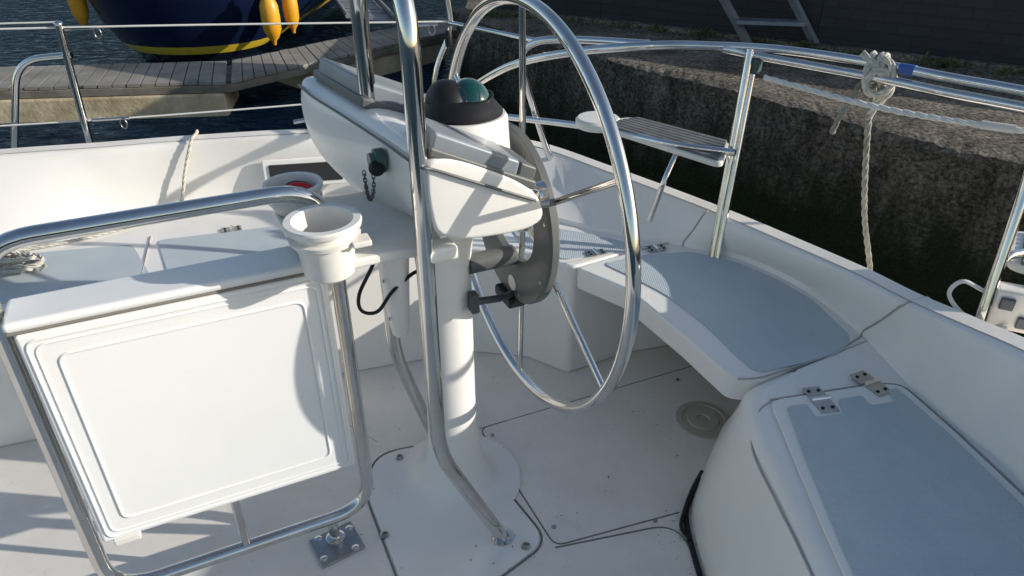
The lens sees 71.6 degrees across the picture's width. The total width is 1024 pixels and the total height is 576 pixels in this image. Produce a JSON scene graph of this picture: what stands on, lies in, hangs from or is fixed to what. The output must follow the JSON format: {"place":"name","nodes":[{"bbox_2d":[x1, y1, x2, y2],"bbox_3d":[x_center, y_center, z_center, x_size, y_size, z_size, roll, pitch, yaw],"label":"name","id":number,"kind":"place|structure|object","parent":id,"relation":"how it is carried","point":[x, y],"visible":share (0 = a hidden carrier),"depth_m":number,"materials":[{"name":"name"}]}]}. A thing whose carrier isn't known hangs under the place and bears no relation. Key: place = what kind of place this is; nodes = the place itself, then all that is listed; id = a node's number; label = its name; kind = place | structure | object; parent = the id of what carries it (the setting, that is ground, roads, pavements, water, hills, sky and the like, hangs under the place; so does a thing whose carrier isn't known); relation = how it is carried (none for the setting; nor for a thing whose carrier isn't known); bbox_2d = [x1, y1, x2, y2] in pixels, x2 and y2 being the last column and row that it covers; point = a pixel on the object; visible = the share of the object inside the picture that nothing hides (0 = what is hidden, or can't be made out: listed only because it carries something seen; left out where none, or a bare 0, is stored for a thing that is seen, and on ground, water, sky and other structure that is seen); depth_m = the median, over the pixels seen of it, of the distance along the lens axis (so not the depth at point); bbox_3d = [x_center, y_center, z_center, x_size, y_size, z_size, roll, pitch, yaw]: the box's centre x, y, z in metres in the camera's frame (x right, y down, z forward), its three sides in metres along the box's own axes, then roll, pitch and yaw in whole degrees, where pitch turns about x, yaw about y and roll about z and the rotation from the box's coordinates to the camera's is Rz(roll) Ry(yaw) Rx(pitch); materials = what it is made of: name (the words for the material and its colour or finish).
{"place":"outdoors","nodes":[
{"label":"outdoors","id":0,"kind":"place"},
{"bbox_2d":[0,0,467,148],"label":"water","id":1,"kind":"structure","parent":0,"point":[17,47],"depth_m":9.64,"materials":[{"name":"blue liquid"}]},
{"bbox_2d":[89,0,333,61],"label":"moored boat","id":2,"kind":"object","parent":1,"relation":"on","point":[188,43],"visible":0.69,"depth_m":9.24,"materials":[{"name":"blue plastic"}]},
{"bbox_2d":[67,0,88,25],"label":"boat fender","id":3,"kind":"object","parent":2,"relation":"hanging from","point":[79,9],"visible":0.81,"depth_m":9.38,"materials":[{"name":"yellow plastic"}]},
{"bbox_2d":[259,0,280,44],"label":"boat fender","id":4,"kind":"object","parent":2,"relation":"hanging from","point":[269,11],"visible":0.97,"depth_m":9.03,"materials":[{"name":"yellow plastic"}]},
{"bbox_2d":[281,0,298,32],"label":"boat fender","id":5,"kind":"object","parent":2,"relation":"hanging from","point":[290,11],"visible":0.94,"depth_m":9.25,"materials":[{"name":"yellow plastic"}]},
{"bbox_2d":[334,0,395,23],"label":"gangway","id":6,"kind":"object","parent":2,"relation":"attached to","point":[376,12],"visible":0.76,"depth_m":10.10,"materials":[{"name":"grey metal"}]},
{"bbox_2d":[0,18,456,122],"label":"pontoon","id":7,"kind":"object","parent":1,"relation":"on","point":[122,90],"visible":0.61,"depth_m":7.53,"materials":[{"name":"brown wood"}]},
{"bbox_2d":[0,129,1023,575],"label":"sailboat cockpit","id":8,"kind":"object","parent":1,"relation":"on","point":[778,403],"visible":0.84,"depth_m":1.93,"materials":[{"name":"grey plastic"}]},
{"bbox_2d":[11,21,93,147],"bbox_3d":[-1.689,-0.624,2.509,0.364,0.601,0.056,-2,31,-4],"label":"guardrail stanchion","id":9,"kind":"object","parent":8,"relation":"on","point":[65,54],"visible":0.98,"depth_m":2.46,"materials":[{"name":"silver metal"}]},
{"bbox_2d":[0,21,447,128],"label":"lifeline","id":10,"kind":"object","parent":9,"relation":"attached to","point":[428,24],"visible":0.86,"depth_m":2.53,"materials":[{"name":"silver metal"}]},
{"bbox_2d":[0,129,198,274],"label":"control rope","id":11,"kind":"object","parent":8,"relation":"on","point":[29,262],"visible":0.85,"depth_m":2.17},
{"bbox_2d":[0,186,373,575],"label":"cockpit table","id":12,"kind":"object","parent":8,"relation":"on","point":[152,399],"visible":0.91,"depth_m":1.38,"materials":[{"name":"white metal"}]},
{"bbox_2d":[293,118,304,123],"bbox_3d":[-0.720,-0.612,2.618,0.165,0.045,0.030,-6,31,-10],"label":"mooring cleat","id":13,"kind":"object","parent":8,"relation":"on","point":[298,121],"visible":0.09,"depth_m":2.60,"materials":[{"name":"silver metal"}]},
{"bbox_2d":[261,157,347,184],"bbox_3d":[-0.760,-0.429,2.626,0.310,0.104,0.028,-5,31,-9],"label":"coaming locker window","id":14,"kind":"structure","parent":8,"relation":"in","point":[319,166],"depth_m":2.61,"materials":[{"name":"grey"}]},
{"bbox_2d":[275,58,549,528],"bbox_3d":[-0.215,0.060,1.730,0.581,1.111,0.686,0,31,0],"label":"steering pedestal","id":15,"kind":"object","parent":8,"relation":"on","point":[481,182],"visible":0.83,"depth_m":1.52,"materials":[{"name":"white plastic"}]},
{"bbox_2d":[262,172,322,216],"bbox_3d":[-0.453,-0.192,1.480,0.122,0.060,0.122,0,31,0],"label":"cup holder","id":16,"kind":"object","parent":15,"relation":"on","point":[313,182],"visible":0.52,"depth_m":1.48,"materials":[{"name":"white plastic"}]},
{"bbox_2d":[282,203,361,283],"bbox_3d":[-0.339,-0.076,1.296,0.140,0.110,0.140,0,31,0],"label":"cup holder","id":17,"kind":"object","parent":15,"relation":"on","point":[320,237],"visible":0.98,"depth_m":1.27,"materials":[{"name":"white plastic"}]},
{"bbox_2d":[424,78,502,124],"bbox_3d":[-0.104,-0.386,1.444,0.172,0.081,0.172,0,31,0],"label":"magnetic compass","id":18,"kind":"object","parent":15,"relation":"on","point":[467,101],"visible":0.98,"depth_m":1.40,"materials":[{"name":"black plastic"}]},
{"bbox_2d":[468,122,559,313],"bbox_3d":[-0.054,-0.152,1.659,0.161,0.448,0.430,-12,33,-20],"label":"wheel autopilot","id":19,"kind":"object","parent":15,"relation":"attached to","point":[531,280],"visible":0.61,"depth_m":1.62,"materials":[{"name":"grey plastic"}]},
{"bbox_2d":[350,0,513,546],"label":"pedestal guard rail","id":20,"kind":"object","parent":8,"relation":"on","point":[430,252],"visible":0.93,"depth_m":1.39,"materials":[{"name":"silver metal"}]},
{"bbox_2d":[431,0,1023,321],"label":"stern pulpit rail","id":21,"kind":"object","parent":8,"relation":"on","point":[754,56],"visible":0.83,"depth_m":2.09,"materials":[{"name":"silver metal"}]},
{"bbox_2d":[575,111,727,166],"bbox_3d":[0.463,-0.501,2.319,0.588,0.033,0.190,26,40,37],"label":"pulpit seat","id":22,"kind":"object","parent":21,"relation":"attached to","point":[588,121],"visible":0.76,"depth_m":2.29,"materials":[{"name":"white plastic"}]},
{"bbox_2d":[829,50,897,270],"bbox_3d":[1.133,0.185,2.403,0.431,1.916,0.104,0,31,0],"label":"mooring rope","id":23,"kind":"object","parent":21,"relation":"hanging from","point":[873,67],"visible":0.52,"depth_m":1.97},
{"bbox_2d":[763,75,1023,133],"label":"stern lifeline rope","id":24,"kind":"object","parent":21,"relation":"attached to","point":[998,127],"visible":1,"depth_m":1.87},
{"bbox_2d":[947,279,1023,333],"bbox_3d":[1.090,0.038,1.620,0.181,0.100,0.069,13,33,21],"label":"boarding ladder","id":25,"kind":"object","parent":21,"relation":"attached to","point":[1007,311],"visible":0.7,"depth_m":1.60,"materials":[{"name":"white plastic"}]},
{"bbox_2d":[1007,231,1023,273],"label":"pulpit seat","id":26,"kind":"object","parent":21,"relation":"attached to","point":[1016,264],"visible":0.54,"depth_m":1.64,"materials":[{"name":"white plastic"}]},
{"bbox_2d":[448,0,640,414],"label":"steering wheel","id":27,"kind":"object","parent":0,"point":[557,26],"visible":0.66,"depth_m":1.38,"materials":[{"name":"silver metal"}]},
{"bbox_2d":[453,0,1023,336],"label":"quay","id":28,"kind":"structure","parent":0,"point":[941,196],"depth_m":4.58,"materials":[{"name":"grey concrete"}]},
{"bbox_2d":[490,9,600,23],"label":"plinth","id":29,"kind":"structure","parent":28,"relation":"on","point":[583,19],"depth_m":6.80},
{"bbox_2d":[496,0,601,17],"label":"wall run","id":30,"kind":"structure","parent":28,"relation":"on","point":[589,8],"depth_m":6.82,"materials":[{"name":"black brick"}]},
{"bbox_2d":[598,18,812,48],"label":"plinth","id":31,"kind":"structure","parent":28,"relation":"on","point":[734,36],"depth_m":6.24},
{"bbox_2d":[600,0,823,41],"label":"wall run","id":32,"kind":"structure","parent":28,"relation":"on","point":[701,14],"depth_m":6.17,"materials":[{"name":"black brick"}]},
{"bbox_2d":[460,8,1023,77],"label":"weeds","id":33,"kind":"object","parent":28,"relation":"on","point":[946,64],"visible":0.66,"depth_m":5.69,"materials":[{"name":"green plant"}]},
{"bbox_2d":[719,0,819,43],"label":"metal steps","id":34,"kind":"structure","parent":28,"relation":"on","point":[801,21],"depth_m":5.73,"materials":[{"name":"grey metal"}]},
{"bbox_2d":[815,43,1023,73],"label":"plinth","id":35,"kind":"structure","parent":28,"relation":"on","point":[908,56],"depth_m":5.41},
{"bbox_2d":[817,0,1023,65],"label":"wall run","id":36,"kind":"structure","parent":28,"relation":"on","point":[986,30],"depth_m":5.35,"materials":[{"name":"black brick"}]}
]}

